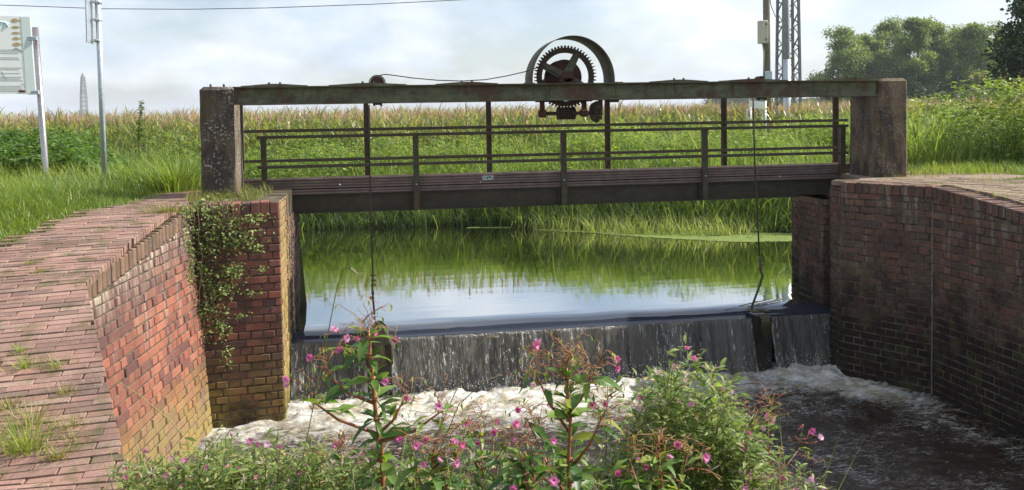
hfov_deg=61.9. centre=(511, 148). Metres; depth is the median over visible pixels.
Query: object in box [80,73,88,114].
power pylon
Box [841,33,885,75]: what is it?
broadleaf tree
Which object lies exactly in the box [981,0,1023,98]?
conifer tree
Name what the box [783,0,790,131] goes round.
steel pole
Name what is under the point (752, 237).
duckweed
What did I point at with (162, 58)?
sky
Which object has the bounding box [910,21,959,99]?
broadleaf tree
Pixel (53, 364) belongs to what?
grass tuft
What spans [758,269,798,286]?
pond water
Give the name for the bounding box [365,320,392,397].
weir post
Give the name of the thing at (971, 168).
turf
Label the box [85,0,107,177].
sign pole
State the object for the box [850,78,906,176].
concrete pillar
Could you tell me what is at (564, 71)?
winch
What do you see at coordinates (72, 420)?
grass tuft
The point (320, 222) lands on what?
reeds
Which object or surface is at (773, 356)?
weir gate
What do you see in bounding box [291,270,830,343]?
weir water
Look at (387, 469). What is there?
balsam plant
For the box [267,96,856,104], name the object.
steel beam
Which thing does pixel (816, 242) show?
bridge abutment
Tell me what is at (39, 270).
grass tuft
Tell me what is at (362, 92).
steel beam
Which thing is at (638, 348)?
waterfall
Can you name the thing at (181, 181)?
grass clump
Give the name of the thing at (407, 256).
pond water
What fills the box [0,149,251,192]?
tall grass
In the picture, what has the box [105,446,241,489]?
willowherb
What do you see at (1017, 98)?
dock spikes
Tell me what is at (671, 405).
willowherb
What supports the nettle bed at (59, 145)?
on the ground at (304, 301)
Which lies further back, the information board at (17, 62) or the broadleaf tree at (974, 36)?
the broadleaf tree at (974, 36)
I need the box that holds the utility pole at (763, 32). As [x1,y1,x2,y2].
[757,0,779,134]
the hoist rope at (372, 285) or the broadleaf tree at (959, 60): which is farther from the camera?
the broadleaf tree at (959, 60)
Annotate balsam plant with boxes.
[282,295,464,489]
[303,425,386,489]
[391,405,483,489]
[435,396,529,489]
[474,419,561,489]
[504,330,629,489]
[609,426,721,489]
[736,382,824,489]
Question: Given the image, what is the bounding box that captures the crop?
[20,110,922,128]
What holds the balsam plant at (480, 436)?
on the ground at (304, 301)
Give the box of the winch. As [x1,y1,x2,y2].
[523,35,618,122]
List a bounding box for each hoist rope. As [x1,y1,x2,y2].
[368,105,375,314]
[751,98,763,308]
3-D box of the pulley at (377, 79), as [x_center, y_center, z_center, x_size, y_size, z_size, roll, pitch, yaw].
[-1.414,-0.613,8.960,0.275,0.328,0.125,-1,2,-9]
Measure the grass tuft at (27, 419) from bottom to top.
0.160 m
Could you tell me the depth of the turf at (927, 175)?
9.77 m
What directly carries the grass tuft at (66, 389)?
on the brick path at (76, 254)
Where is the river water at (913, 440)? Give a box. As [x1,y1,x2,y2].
[178,362,1023,489]
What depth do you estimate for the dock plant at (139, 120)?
12.58 m
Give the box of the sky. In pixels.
[0,0,1020,121]
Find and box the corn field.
[0,93,1023,163]
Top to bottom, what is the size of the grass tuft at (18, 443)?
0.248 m
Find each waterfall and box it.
[291,340,368,399]
[392,318,758,395]
[772,313,830,367]
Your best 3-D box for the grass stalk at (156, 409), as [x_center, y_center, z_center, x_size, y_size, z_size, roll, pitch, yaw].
[-1.309,1.233,3.254,0.423,0.752,0.004,-1,2,0]
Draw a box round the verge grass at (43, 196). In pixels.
[0,169,200,246]
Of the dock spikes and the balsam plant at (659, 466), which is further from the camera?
the dock spikes
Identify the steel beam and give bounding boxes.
[233,76,879,104]
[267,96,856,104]
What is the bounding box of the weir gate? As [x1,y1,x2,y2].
[300,315,790,362]
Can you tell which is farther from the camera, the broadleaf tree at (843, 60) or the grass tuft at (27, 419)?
the broadleaf tree at (843, 60)
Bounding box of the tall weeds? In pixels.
[846,75,1023,169]
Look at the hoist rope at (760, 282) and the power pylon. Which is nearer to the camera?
the hoist rope at (760, 282)
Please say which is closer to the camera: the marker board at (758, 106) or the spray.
the spray
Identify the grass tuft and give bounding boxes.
[0,389,41,411]
[0,396,92,433]
[0,397,101,459]
[2,348,51,373]
[4,339,36,354]
[27,264,49,272]
[31,379,84,399]
[34,442,81,463]
[43,350,82,370]
[48,410,89,429]
[57,424,100,444]
[104,197,208,213]
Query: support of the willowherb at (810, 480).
on the ground at (304, 301)
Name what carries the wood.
on the ground at (304, 301)
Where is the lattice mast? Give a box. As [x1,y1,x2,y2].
[775,0,801,133]
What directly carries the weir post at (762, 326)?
on the ground at (304, 301)
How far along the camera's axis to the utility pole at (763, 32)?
23.79 m
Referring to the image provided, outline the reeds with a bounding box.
[81,142,791,232]
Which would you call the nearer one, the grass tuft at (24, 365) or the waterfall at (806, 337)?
the grass tuft at (24, 365)
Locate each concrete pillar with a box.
[199,84,243,197]
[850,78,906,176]
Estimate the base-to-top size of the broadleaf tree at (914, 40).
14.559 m
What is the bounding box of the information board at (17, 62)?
[0,16,48,176]
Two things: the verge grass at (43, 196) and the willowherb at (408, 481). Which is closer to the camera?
the willowherb at (408, 481)
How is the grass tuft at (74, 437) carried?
on the brick path at (76, 254)
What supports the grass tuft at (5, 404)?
on the brick path at (76, 254)
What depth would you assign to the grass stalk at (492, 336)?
2.63 m
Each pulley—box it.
[369,75,385,105]
[754,76,766,100]
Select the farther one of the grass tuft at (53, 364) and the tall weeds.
the tall weeds
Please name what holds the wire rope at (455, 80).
attached to the pulley at (377, 79)
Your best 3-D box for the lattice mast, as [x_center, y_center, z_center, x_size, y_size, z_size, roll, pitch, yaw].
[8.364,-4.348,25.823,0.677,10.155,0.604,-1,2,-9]
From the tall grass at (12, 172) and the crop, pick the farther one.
the crop
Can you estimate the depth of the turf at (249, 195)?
8.43 m
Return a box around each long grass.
[87,427,314,489]
[286,360,767,489]
[538,405,864,489]
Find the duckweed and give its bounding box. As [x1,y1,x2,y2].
[467,226,791,241]
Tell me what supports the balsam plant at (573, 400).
on the ground at (304, 301)
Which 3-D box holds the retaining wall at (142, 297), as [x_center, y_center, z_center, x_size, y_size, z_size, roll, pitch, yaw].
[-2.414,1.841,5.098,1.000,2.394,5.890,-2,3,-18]
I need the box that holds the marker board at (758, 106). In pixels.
[746,100,765,133]
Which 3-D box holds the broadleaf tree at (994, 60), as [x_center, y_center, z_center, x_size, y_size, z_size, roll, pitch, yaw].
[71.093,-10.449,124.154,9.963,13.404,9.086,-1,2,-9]
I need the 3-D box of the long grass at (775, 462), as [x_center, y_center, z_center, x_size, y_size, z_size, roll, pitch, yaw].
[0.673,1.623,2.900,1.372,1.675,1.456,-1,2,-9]
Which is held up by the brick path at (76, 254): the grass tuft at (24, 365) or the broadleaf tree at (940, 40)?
the grass tuft at (24, 365)
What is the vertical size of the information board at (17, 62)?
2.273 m
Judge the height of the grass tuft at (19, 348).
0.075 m
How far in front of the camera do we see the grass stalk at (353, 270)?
2.73 m
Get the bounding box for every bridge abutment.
[189,189,301,428]
[791,169,1023,370]
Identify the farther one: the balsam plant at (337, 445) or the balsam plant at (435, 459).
the balsam plant at (337, 445)
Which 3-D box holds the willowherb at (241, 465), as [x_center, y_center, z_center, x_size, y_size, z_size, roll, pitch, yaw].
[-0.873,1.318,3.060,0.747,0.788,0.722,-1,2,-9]
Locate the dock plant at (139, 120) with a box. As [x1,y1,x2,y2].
[135,100,144,165]
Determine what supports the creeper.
attached to the retaining wall at (142, 297)
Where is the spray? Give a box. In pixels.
[302,352,836,404]
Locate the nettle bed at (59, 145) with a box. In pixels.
[0,126,157,176]
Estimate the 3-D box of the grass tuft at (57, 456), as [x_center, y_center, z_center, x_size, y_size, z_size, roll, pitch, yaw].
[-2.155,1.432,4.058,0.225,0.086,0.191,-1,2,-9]
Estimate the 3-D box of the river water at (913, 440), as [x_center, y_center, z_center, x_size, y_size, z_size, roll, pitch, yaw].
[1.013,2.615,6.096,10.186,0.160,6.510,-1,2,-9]
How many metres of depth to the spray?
8.97 m
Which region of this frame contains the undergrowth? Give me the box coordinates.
[819,85,1017,118]
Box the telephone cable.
[4,0,454,9]
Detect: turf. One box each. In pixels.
[181,180,275,202]
[884,165,1016,179]
[907,156,1023,174]
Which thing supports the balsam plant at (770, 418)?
on the ground at (304, 301)
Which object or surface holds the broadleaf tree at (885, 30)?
on the ground at (304, 301)
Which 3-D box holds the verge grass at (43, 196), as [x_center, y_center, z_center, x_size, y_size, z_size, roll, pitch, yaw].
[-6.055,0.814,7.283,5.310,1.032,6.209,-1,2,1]
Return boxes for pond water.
[299,224,791,290]
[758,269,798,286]
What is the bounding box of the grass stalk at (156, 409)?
[110,376,196,450]
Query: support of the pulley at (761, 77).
attached to the steel beam at (362, 92)
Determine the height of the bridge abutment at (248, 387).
2.412 m
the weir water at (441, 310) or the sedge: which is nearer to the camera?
the weir water at (441, 310)
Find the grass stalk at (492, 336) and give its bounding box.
[427,334,497,477]
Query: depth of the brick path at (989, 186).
8.66 m
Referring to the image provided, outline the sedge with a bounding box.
[524,209,768,235]
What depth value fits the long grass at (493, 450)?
2.65 m
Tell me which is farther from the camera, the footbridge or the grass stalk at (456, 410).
the footbridge
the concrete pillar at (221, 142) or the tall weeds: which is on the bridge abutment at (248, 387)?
the concrete pillar at (221, 142)
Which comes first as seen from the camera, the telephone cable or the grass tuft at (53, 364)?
the grass tuft at (53, 364)
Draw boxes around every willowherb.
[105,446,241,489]
[177,422,361,489]
[313,441,653,489]
[587,334,783,489]
[716,456,836,489]
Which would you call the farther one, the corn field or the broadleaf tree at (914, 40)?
the broadleaf tree at (914, 40)
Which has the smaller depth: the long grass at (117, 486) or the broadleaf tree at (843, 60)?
the long grass at (117, 486)
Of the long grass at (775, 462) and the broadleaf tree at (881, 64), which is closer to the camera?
the long grass at (775, 462)
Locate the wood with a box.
[703,97,826,107]
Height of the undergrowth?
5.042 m
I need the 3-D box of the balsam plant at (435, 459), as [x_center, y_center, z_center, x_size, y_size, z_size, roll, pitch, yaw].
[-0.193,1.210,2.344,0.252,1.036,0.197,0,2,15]
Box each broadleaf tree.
[804,24,875,105]
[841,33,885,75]
[851,51,907,78]
[869,15,937,88]
[888,15,941,98]
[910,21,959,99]
[934,28,977,92]
[946,20,1003,101]
[973,37,1022,86]
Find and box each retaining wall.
[87,207,212,476]
[841,181,1023,438]
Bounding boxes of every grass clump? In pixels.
[92,155,178,180]
[128,145,201,192]
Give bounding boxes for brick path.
[0,190,206,489]
[831,177,1023,204]
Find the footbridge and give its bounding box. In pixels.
[240,97,849,213]
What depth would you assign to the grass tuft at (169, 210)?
7.39 m
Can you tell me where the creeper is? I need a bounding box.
[171,193,274,368]
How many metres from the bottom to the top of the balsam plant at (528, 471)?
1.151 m
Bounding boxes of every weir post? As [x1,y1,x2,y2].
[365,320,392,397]
[747,307,771,371]
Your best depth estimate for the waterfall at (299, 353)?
8.79 m
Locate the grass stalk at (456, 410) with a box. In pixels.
[426,374,500,482]
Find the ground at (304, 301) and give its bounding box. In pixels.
[0,113,1023,489]
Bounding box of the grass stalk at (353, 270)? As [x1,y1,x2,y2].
[298,266,357,489]
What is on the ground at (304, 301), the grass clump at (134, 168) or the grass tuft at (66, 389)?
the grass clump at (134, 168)
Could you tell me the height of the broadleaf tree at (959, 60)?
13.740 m
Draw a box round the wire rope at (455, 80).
[380,68,535,80]
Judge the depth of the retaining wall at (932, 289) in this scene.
8.48 m
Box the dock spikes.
[918,72,1023,159]
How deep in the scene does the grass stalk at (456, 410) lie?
2.53 m

